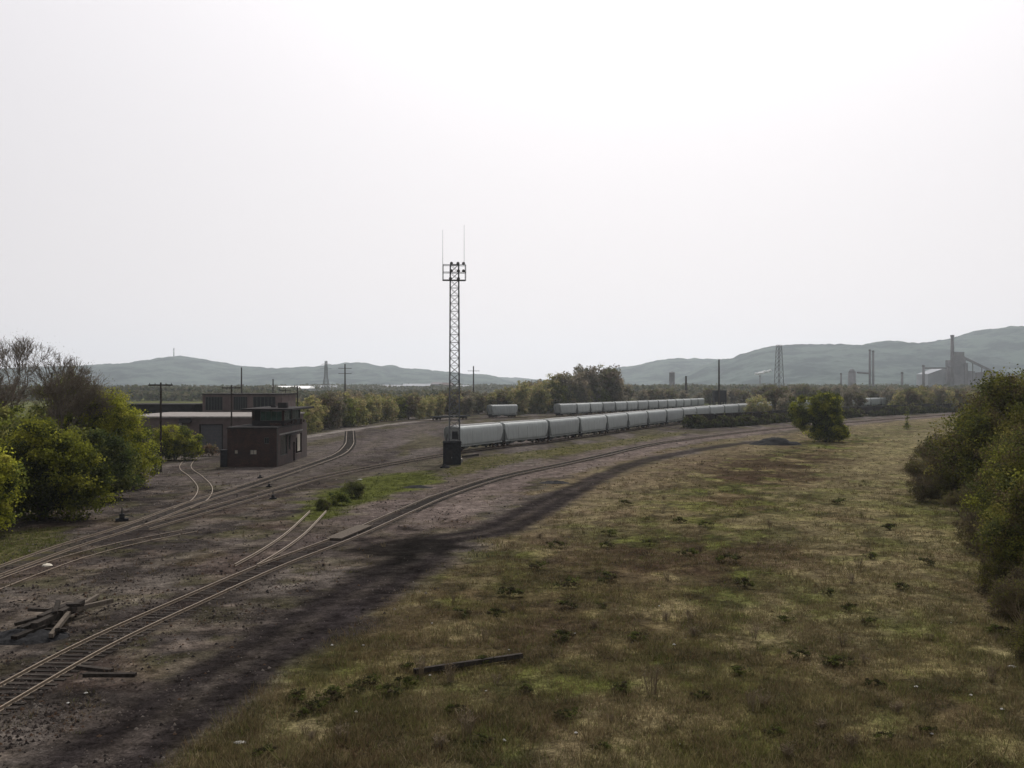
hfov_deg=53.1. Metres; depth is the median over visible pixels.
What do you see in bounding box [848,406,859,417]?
shrub
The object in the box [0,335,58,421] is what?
bare tree
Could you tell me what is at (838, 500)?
shrub
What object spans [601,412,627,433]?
hopper car
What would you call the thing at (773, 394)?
scrub tree
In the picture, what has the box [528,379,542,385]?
belt tree
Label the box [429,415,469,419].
flat car
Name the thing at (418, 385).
distant building
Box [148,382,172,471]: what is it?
utility pole
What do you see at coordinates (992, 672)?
dead weed
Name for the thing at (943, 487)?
brush
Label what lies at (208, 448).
bush
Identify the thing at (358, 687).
shrub
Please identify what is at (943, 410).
shrub
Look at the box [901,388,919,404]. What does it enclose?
grove tree
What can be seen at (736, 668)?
shrub
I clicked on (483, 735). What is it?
shrub
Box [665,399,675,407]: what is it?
short hopper car
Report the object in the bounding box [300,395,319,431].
belt tree
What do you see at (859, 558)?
dead weed
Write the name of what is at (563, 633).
shrub
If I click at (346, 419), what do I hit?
belt tree
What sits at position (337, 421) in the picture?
belt tree
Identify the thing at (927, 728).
shrub
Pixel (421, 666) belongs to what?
dead weed
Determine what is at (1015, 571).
brush
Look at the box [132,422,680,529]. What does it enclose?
railway track
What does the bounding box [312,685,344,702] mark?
shrub
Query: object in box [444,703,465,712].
shrub
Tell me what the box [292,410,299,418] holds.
window
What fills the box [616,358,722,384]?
hills
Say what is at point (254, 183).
sky
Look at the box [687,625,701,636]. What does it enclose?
dead weed
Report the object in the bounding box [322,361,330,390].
pylon
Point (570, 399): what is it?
tall tree
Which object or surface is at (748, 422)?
shrub
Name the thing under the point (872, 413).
shrub
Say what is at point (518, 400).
belt tree
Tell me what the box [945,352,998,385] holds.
furnace house
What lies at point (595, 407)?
short hopper car
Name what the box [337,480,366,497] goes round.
bush
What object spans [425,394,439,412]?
belt tree
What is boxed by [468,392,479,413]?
belt tree
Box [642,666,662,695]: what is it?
dead weed
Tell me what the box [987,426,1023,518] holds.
thicket tree
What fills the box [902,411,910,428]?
bush
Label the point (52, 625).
timber offcut
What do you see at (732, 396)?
belt tree
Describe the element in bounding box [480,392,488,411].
belt tree
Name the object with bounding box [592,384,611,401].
tall tree
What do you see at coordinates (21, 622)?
timber offcut
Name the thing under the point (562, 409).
short hopper car
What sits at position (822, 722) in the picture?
dead weed
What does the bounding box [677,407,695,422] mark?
hopper car
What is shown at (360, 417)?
belt tree
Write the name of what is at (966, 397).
grove tree
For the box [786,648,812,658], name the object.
shrub
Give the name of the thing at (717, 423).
shrub
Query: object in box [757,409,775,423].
shrub
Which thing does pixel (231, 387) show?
utility pole
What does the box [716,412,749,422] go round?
gondola car
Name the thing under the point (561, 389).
tall tree
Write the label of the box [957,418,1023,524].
thicket tree
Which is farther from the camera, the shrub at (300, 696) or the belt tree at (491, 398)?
the belt tree at (491, 398)
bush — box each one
[200,442,219,455]
[313,498,331,510]
[326,490,352,505]
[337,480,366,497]
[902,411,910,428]
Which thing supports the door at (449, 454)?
in the equipment cabin
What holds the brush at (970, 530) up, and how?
on the ground at (402, 560)
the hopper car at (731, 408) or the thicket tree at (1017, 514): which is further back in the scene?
the hopper car at (731, 408)
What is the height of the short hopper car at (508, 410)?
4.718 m
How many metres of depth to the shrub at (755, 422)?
305.32 m
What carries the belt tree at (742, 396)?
on the ground at (402, 560)
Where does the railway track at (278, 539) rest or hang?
on the ground at (402, 560)
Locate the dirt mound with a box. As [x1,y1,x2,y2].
[0,628,68,644]
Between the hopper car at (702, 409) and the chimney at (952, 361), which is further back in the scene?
the chimney at (952, 361)
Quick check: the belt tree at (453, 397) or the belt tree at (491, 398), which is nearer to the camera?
the belt tree at (453, 397)
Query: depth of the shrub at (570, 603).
54.63 m
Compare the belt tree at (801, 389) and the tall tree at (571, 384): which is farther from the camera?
the belt tree at (801, 389)
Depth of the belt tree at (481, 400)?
419.50 m
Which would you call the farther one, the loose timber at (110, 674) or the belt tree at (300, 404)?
the belt tree at (300, 404)
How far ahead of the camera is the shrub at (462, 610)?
52.92 m
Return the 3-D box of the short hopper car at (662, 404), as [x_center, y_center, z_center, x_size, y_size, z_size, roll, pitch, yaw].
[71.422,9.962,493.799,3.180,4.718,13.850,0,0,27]
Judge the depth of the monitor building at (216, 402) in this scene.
219.16 m
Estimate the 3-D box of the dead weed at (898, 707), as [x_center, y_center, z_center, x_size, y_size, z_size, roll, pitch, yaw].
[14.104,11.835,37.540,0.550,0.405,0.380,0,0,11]
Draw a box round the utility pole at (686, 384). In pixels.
[685,376,686,394]
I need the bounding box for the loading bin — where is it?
[712,390,726,404]
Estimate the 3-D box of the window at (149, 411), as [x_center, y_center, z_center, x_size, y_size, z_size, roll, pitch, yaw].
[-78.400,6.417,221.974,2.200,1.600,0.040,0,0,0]
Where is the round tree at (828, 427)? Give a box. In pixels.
[785,389,850,441]
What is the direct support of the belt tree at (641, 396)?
on the ground at (402, 560)
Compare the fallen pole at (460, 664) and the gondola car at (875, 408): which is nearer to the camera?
the fallen pole at (460, 664)
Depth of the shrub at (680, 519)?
89.04 m
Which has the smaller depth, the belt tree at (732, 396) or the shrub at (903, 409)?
the shrub at (903, 409)
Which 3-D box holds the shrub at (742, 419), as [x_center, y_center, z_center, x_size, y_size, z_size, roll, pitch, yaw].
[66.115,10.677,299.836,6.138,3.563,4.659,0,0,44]
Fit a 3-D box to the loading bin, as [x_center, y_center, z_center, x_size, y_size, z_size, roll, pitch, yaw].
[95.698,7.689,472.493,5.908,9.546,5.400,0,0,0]
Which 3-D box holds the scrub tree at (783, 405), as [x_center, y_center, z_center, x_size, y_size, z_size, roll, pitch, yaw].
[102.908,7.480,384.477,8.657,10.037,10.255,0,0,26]
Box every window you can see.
[145,410,154,413]
[205,397,222,409]
[233,397,246,409]
[250,450,256,454]
[253,397,274,407]
[260,411,281,420]
[264,438,268,443]
[281,435,286,455]
[285,411,290,419]
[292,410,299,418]
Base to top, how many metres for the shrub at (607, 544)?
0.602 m
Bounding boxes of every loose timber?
[76,664,113,671]
[83,672,136,676]
[462,454,478,457]
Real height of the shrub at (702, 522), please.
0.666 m
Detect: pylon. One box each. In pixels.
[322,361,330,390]
[774,345,783,387]
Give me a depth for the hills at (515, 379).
6471.14 m
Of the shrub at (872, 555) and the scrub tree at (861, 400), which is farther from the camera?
the scrub tree at (861, 400)
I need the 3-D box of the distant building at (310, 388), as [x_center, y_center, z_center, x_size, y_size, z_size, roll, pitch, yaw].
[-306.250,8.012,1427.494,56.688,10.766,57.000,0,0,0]
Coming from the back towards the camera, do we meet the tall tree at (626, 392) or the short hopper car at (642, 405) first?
the tall tree at (626, 392)
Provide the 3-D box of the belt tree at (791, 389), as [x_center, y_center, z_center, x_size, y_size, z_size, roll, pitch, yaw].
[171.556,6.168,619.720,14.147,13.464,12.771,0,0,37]
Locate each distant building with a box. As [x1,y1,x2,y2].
[278,386,315,390]
[402,384,430,388]
[431,382,442,389]
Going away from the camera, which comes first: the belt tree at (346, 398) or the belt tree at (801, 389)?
the belt tree at (346, 398)
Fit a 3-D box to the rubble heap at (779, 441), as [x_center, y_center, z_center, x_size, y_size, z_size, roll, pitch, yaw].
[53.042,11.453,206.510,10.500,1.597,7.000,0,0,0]
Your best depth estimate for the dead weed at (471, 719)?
35.24 m
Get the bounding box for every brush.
[902,461,935,486]
[903,448,930,474]
[904,473,939,501]
[914,443,943,460]
[920,458,951,487]
[921,433,939,445]
[926,469,964,503]
[936,482,981,523]
[948,508,991,550]
[955,479,976,509]
[962,504,990,526]
[963,539,1023,595]
[970,534,1006,570]
[982,564,1023,617]
[982,574,1023,627]
[997,610,1023,661]
[1007,555,1023,586]
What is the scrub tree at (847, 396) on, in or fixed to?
on the ground at (402, 560)
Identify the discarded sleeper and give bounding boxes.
[11,624,46,639]
[17,619,37,628]
[30,612,61,627]
[37,602,71,618]
[58,599,84,616]
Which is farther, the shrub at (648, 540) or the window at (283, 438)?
the window at (283, 438)
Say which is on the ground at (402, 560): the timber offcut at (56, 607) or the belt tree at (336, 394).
the belt tree at (336, 394)
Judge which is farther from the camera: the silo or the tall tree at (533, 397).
the silo
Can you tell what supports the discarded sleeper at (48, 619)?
on the dirt mound
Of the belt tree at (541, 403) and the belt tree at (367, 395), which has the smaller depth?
the belt tree at (367, 395)
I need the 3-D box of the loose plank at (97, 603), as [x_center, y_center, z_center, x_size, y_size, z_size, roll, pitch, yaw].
[-21.994,11.603,53.809,0.220,0.420,3.165,0,0,14]
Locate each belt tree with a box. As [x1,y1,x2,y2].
[296,400,321,433]
[296,402,309,428]
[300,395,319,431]
[308,400,330,431]
[315,393,341,428]
[324,390,342,424]
[328,394,350,428]
[333,391,353,425]
[335,399,359,426]
[337,391,371,426]
[348,389,366,399]
[355,395,378,423]
[364,393,379,422]
[367,394,383,422]
[378,395,399,420]
[382,393,400,418]
[389,396,407,419]
[398,391,421,419]
[413,398,428,418]
[421,397,436,417]
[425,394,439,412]
[429,394,447,415]
[436,391,462,415]
[443,388,462,397]
[451,393,466,414]
[457,389,476,411]
[460,395,476,415]
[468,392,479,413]
[472,395,486,413]
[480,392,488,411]
[483,392,498,413]
[489,389,504,404]
[499,391,514,403]
[502,386,512,391]
[505,382,533,414]
[515,379,530,410]
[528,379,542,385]
[530,382,552,413]
[628,387,635,400]
[632,389,649,400]
[644,388,659,399]
[654,388,665,399]
[663,388,678,398]
[678,390,690,398]
[691,392,702,397]
[702,387,716,404]
[715,393,729,404]
[727,388,741,403]
[734,389,752,403]
[749,387,759,400]
[753,383,778,401]
[787,383,807,399]
[792,383,812,399]
[804,387,818,398]
[817,385,834,399]
[832,385,842,393]
[838,384,859,395]
[851,388,868,397]
[864,388,881,405]
[877,386,893,405]
[885,388,898,404]
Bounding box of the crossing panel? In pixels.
[326,525,371,539]
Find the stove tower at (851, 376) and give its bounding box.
[848,369,868,384]
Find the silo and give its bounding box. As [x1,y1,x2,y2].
[669,371,674,385]
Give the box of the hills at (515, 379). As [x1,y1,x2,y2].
[499,377,550,382]
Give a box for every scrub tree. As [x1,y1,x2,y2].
[742,393,772,411]
[761,385,789,410]
[774,391,795,409]
[839,389,857,406]
[853,392,868,405]
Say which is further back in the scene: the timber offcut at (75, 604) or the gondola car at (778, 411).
the gondola car at (778, 411)
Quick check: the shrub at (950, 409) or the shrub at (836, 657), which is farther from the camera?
the shrub at (950, 409)
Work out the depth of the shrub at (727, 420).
292.25 m
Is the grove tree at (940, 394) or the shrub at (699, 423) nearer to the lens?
the shrub at (699, 423)
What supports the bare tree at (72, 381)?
on the ground at (402, 560)
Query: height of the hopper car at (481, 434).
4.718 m
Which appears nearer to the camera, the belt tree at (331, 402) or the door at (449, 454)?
the door at (449, 454)
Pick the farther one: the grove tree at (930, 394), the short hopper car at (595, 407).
the grove tree at (930, 394)
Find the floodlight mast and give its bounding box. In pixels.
[442,262,465,461]
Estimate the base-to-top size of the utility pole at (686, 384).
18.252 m
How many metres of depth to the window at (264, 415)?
155.68 m
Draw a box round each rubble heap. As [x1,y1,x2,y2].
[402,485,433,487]
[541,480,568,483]
[749,437,800,445]
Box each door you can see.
[201,425,221,450]
[446,451,452,464]
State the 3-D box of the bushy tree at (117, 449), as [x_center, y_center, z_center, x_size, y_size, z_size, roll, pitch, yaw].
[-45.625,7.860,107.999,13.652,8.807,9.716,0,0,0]
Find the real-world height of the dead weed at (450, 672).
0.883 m
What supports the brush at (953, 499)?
on the ground at (402, 560)
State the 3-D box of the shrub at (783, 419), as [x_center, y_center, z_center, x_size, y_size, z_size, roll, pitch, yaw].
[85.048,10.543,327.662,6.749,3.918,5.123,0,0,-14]
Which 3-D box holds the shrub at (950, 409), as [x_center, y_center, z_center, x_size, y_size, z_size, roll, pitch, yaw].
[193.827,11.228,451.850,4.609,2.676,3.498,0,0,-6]
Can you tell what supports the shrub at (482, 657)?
on the ground at (402, 560)
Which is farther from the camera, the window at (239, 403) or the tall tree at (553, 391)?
the tall tree at (553, 391)
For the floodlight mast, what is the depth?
159.31 m
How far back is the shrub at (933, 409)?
434.87 m
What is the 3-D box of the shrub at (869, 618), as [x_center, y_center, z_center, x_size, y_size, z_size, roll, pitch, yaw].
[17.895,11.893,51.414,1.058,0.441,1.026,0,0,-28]
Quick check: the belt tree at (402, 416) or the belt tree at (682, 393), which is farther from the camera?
the belt tree at (682, 393)
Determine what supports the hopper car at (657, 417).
on the railway track at (161, 523)
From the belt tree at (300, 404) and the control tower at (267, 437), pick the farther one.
the belt tree at (300, 404)
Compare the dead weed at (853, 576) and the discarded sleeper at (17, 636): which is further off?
the dead weed at (853, 576)
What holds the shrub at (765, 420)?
on the ground at (402, 560)
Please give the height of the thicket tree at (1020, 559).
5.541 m
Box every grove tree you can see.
[888,389,906,404]
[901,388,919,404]
[911,389,929,404]
[916,385,937,411]
[932,385,947,407]
[932,385,958,409]
[946,387,966,410]
[959,392,970,403]
[960,385,976,393]
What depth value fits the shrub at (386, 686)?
39.59 m
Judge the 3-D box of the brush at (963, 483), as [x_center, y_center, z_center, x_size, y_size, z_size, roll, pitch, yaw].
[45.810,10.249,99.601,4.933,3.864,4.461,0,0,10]
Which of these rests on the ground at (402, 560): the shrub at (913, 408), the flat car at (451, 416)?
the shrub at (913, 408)
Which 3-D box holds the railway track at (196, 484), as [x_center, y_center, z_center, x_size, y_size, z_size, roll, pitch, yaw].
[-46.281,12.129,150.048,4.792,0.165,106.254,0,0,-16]
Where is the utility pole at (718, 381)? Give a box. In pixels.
[718,359,719,404]
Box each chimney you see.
[869,349,870,385]
[872,350,873,385]
[922,365,924,385]
[947,366,950,385]
[950,335,953,386]
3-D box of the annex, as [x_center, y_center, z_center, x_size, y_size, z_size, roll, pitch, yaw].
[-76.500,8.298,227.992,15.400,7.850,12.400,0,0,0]
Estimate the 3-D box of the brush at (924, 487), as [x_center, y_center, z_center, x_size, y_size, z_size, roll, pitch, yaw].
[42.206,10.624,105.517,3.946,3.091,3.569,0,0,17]
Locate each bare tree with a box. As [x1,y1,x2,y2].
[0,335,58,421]
[0,369,35,416]
[25,346,125,430]
[39,383,109,430]
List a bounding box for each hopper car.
[444,422,502,451]
[486,404,517,417]
[497,419,547,445]
[539,417,578,440]
[554,403,576,415]
[572,414,606,436]
[574,403,589,414]
[585,402,602,413]
[600,402,614,412]
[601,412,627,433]
[614,401,626,411]
[622,411,647,429]
[623,401,637,411]
[636,400,647,410]
[641,409,665,426]
[645,400,657,409]
[657,400,666,408]
[660,408,682,424]
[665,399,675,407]
[675,399,683,407]
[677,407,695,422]
[681,399,690,406]
[689,398,697,406]
[693,406,709,413]
[696,398,703,405]
[706,405,723,413]
[722,404,738,412]
[737,403,749,412]
[864,398,870,405]
[870,398,880,405]
[879,397,889,404]
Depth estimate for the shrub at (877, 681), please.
40.72 m
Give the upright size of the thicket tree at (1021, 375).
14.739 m
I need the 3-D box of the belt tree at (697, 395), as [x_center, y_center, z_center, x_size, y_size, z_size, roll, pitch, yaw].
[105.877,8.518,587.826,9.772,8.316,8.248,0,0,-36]
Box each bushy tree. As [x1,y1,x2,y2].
[0,401,81,483]
[0,414,124,522]
[0,444,34,530]
[23,367,109,421]
[31,417,144,500]
[52,386,164,487]
[147,424,206,460]
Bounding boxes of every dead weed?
[299,724,309,734]
[307,728,315,739]
[334,721,350,738]
[413,653,426,675]
[432,733,447,747]
[443,661,458,682]
[455,706,477,733]
[589,619,600,627]
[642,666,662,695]
[661,612,670,620]
[686,610,693,620]
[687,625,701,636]
[744,686,756,710]
[749,623,760,639]
[755,688,772,707]
[779,742,795,758]
[815,718,827,727]
[844,732,862,748]
[846,572,854,582]
[854,556,865,566]
[889,701,902,712]
[985,664,998,681]
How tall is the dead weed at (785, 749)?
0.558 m
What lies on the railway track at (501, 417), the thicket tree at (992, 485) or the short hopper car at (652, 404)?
the short hopper car at (652, 404)
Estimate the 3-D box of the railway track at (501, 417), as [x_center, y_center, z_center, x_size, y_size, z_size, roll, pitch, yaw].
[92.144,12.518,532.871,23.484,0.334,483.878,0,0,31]
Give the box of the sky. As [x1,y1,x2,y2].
[0,0,1023,379]
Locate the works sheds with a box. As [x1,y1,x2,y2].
[968,371,1023,384]
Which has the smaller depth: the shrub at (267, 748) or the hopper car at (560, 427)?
the shrub at (267, 748)
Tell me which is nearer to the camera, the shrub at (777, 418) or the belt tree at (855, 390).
the shrub at (777, 418)
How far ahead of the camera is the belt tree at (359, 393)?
324.99 m
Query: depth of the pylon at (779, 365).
898.95 m
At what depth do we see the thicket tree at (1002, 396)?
103.28 m
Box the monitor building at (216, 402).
[201,393,296,411]
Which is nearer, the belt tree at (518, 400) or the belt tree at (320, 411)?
the belt tree at (320, 411)
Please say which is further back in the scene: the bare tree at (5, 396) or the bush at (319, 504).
the bare tree at (5, 396)
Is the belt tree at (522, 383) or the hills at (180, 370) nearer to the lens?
the belt tree at (522, 383)
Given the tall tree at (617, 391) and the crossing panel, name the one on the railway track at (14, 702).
the crossing panel
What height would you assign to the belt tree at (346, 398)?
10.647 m
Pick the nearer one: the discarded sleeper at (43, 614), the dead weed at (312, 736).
the dead weed at (312, 736)
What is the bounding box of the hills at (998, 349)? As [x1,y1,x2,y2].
[659,326,1023,386]
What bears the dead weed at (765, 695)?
on the ground at (402, 560)
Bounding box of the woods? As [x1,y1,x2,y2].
[1,383,1020,400]
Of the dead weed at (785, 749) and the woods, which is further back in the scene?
the woods
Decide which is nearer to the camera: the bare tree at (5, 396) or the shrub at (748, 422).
the bare tree at (5, 396)
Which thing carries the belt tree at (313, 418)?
on the ground at (402, 560)
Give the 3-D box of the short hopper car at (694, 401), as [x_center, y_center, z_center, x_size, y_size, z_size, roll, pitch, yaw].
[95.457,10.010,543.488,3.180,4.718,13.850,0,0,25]
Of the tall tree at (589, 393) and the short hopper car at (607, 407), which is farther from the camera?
the tall tree at (589, 393)
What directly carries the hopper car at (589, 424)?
on the railway track at (161, 523)
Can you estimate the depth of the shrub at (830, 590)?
58.55 m
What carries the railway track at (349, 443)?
on the ground at (402, 560)
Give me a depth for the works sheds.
1720.02 m
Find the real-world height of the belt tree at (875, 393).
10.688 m
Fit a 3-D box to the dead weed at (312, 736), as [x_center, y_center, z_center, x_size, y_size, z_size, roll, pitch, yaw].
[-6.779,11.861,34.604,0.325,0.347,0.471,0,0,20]
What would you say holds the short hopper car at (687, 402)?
on the railway track at (501, 417)
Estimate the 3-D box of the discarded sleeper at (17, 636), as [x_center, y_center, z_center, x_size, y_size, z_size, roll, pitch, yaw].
[-22.904,11.848,48.577,0.340,0.440,2.006,0,0,15]
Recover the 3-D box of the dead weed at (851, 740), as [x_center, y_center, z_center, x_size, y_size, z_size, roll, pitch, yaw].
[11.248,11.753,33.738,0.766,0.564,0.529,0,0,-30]
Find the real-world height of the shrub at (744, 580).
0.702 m
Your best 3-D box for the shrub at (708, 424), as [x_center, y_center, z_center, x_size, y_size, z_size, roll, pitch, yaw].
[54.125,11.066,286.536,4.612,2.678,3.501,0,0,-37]
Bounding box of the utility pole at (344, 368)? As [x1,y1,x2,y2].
[338,364,351,391]
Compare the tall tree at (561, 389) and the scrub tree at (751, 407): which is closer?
the scrub tree at (751, 407)
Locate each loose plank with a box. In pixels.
[49,611,70,637]
[75,598,113,611]
[85,594,99,603]
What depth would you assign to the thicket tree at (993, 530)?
60.09 m
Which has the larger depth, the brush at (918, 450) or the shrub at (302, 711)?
the brush at (918, 450)
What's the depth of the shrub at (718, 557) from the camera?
68.56 m
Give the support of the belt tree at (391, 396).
on the ground at (402, 560)
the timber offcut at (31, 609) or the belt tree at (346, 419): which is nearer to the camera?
the timber offcut at (31, 609)
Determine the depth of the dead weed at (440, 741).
33.80 m
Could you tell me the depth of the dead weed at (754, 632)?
48.38 m
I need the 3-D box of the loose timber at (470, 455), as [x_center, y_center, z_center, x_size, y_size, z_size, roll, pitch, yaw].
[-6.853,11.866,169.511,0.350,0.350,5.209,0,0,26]
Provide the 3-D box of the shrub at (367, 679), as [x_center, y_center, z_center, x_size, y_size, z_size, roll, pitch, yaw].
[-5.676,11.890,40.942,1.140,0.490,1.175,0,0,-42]
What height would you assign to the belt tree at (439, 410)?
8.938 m
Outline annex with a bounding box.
[125,403,201,413]
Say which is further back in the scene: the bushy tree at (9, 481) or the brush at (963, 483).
the brush at (963, 483)
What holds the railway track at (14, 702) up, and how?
on the ground at (402, 560)
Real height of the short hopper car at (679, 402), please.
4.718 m
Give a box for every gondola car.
[685,413,722,422]
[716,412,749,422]
[742,411,770,418]
[770,410,787,417]
[854,406,872,414]
[873,405,888,412]
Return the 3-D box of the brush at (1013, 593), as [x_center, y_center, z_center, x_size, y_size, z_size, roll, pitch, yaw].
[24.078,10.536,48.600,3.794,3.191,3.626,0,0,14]
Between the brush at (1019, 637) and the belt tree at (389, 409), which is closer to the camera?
the brush at (1019, 637)
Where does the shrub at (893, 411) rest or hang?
on the ground at (402, 560)
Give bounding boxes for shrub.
[249,743,278,757]
[285,688,308,701]
[289,707,312,716]
[299,696,334,711]
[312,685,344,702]
[344,683,365,690]
[354,672,381,685]
[374,683,404,694]
[394,675,420,686]
[395,661,415,668]
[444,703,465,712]
[449,606,471,616]
[470,730,494,745]
[475,655,493,664]
[485,607,504,616]
[496,585,523,595]
[516,683,533,693]
[528,560,547,567]
[545,539,566,546]
[550,629,575,641]
[552,576,579,587]
[553,706,580,720]
[555,599,581,608]
[589,740,612,750]
[593,569,619,581]
[593,602,606,607]
[598,541,615,547]
[601,529,617,535]
[609,681,631,693]
[618,499,633,503]
[627,631,649,639]
[640,538,656,543]
[673,517,686,522]
[676,547,699,554]
[680,414,707,428]
[689,689,712,698]
[697,520,714,525]
[703,420,713,427]
[711,418,722,427]
[713,553,741,562]
[716,414,738,426]
[730,665,751,674]
[731,577,756,586]
[736,416,747,425]
[738,412,754,425]
[748,417,760,424]
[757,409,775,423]
[758,417,770,423]
[761,724,787,734]
[769,413,782,422]
[776,412,787,422]
[777,615,793,621]
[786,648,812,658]
[819,654,839,664]
[820,588,836,593]
[824,654,854,666]
[831,497,845,502]
[840,602,858,609]
[841,406,853,417]
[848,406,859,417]
[856,409,866,416]
[858,616,880,622]
[860,552,877,557]
[865,678,886,685]
[868,410,878,416]
[870,730,896,738]
[876,409,887,415]
[880,523,896,528]
[882,405,900,414]
[892,582,909,590]
[894,405,909,414]
[907,404,919,413]
[915,725,938,731]
[916,404,928,413]
[916,557,936,564]
[926,405,939,412]
[937,406,947,412]
[948,406,956,411]
[983,623,1013,634]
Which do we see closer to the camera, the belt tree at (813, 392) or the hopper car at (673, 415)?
the hopper car at (673, 415)
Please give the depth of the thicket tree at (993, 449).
85.28 m
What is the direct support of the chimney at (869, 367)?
on the ground at (402, 560)
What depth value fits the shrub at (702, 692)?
38.92 m
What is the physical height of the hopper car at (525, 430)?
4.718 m
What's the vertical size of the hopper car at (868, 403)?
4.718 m
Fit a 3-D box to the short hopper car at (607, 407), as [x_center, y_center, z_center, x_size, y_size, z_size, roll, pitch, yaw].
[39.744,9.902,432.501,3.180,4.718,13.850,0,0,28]
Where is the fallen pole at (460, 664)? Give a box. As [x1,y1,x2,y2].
[413,653,522,673]
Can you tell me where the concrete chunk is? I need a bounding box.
[42,563,52,566]
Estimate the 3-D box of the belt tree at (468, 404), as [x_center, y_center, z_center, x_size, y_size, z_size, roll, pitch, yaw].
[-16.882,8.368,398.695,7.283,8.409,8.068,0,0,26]
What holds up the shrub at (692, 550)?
on the ground at (402, 560)
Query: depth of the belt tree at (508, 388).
465.44 m
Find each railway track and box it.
[0,414,951,719]
[0,431,355,576]
[0,530,196,589]
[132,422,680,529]
[173,455,212,508]
[234,511,325,566]
[379,410,643,421]
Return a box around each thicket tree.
[915,367,1023,502]
[937,400,1023,509]
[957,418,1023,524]
[961,364,1023,414]
[961,445,1021,529]
[968,468,1023,578]
[979,442,1023,524]
[980,436,1017,490]
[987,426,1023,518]
[1002,487,1023,562]
[1013,551,1023,567]
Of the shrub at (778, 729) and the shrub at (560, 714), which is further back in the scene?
the shrub at (560, 714)
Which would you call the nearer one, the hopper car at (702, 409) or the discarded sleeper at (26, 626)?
the discarded sleeper at (26, 626)
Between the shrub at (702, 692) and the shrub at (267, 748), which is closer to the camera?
the shrub at (267, 748)
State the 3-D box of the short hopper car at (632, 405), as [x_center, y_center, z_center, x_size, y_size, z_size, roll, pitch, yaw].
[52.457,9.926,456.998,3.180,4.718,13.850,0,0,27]
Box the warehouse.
[135,412,304,450]
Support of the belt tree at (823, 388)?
on the ground at (402, 560)
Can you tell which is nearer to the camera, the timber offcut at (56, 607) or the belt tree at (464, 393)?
the timber offcut at (56, 607)
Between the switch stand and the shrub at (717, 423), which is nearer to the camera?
the switch stand
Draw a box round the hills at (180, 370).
[0,356,520,386]
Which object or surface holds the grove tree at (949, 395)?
on the ground at (402, 560)
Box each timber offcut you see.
[14,617,36,625]
[28,607,51,611]
[44,628,67,631]
[47,623,55,627]
[52,600,60,614]
[66,603,83,606]
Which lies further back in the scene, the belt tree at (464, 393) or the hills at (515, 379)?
the hills at (515, 379)
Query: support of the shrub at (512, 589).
on the ground at (402, 560)
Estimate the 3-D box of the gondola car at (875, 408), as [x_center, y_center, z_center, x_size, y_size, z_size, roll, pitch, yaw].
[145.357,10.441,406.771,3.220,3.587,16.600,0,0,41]
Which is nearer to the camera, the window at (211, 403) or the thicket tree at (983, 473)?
the thicket tree at (983, 473)
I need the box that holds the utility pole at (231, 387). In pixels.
[222,385,240,425]
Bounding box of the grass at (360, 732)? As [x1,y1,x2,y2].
[0,426,1023,767]
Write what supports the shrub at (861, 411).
on the ground at (402, 560)
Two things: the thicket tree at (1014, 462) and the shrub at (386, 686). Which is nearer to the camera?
the shrub at (386, 686)
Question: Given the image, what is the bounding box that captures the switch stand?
[115,507,132,521]
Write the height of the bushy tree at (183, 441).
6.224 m
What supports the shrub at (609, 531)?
on the ground at (402, 560)
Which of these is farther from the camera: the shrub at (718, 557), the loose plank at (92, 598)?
the shrub at (718, 557)
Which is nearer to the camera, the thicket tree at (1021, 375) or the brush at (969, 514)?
the brush at (969, 514)
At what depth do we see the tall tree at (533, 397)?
429.06 m
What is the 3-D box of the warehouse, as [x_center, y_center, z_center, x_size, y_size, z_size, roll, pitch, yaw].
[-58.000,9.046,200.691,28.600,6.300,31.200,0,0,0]
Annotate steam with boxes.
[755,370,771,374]
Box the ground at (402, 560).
[0,390,1023,767]
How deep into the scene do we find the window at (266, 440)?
150.16 m
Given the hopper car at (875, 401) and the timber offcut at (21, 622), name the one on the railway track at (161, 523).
the hopper car at (875, 401)
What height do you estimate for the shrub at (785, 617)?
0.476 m
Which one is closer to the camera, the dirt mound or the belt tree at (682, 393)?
the dirt mound
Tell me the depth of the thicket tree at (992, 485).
75.19 m
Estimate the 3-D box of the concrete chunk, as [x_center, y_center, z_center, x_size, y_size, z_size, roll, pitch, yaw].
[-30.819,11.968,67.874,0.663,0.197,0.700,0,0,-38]
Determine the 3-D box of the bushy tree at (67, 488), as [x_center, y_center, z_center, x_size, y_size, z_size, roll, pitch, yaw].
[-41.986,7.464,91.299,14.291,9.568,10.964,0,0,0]
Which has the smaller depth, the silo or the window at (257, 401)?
the window at (257, 401)
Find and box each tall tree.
[525,384,546,413]
[538,372,564,412]
[547,379,571,412]
[554,371,581,402]
[566,389,579,402]
[569,371,593,402]
[573,364,606,401]
[581,388,594,401]
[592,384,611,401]
[593,365,621,401]
[602,368,629,401]
[621,384,635,400]
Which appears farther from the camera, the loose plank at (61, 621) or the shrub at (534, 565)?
the shrub at (534, 565)
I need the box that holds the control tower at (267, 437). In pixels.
[220,403,313,466]
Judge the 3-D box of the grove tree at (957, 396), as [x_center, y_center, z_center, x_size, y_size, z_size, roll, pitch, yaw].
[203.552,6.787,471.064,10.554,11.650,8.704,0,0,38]
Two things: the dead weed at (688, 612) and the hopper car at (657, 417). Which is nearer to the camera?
the dead weed at (688, 612)
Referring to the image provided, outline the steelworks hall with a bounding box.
[916,367,946,386]
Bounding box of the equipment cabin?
[443,441,461,464]
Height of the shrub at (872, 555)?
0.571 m
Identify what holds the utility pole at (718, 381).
on the ground at (402, 560)

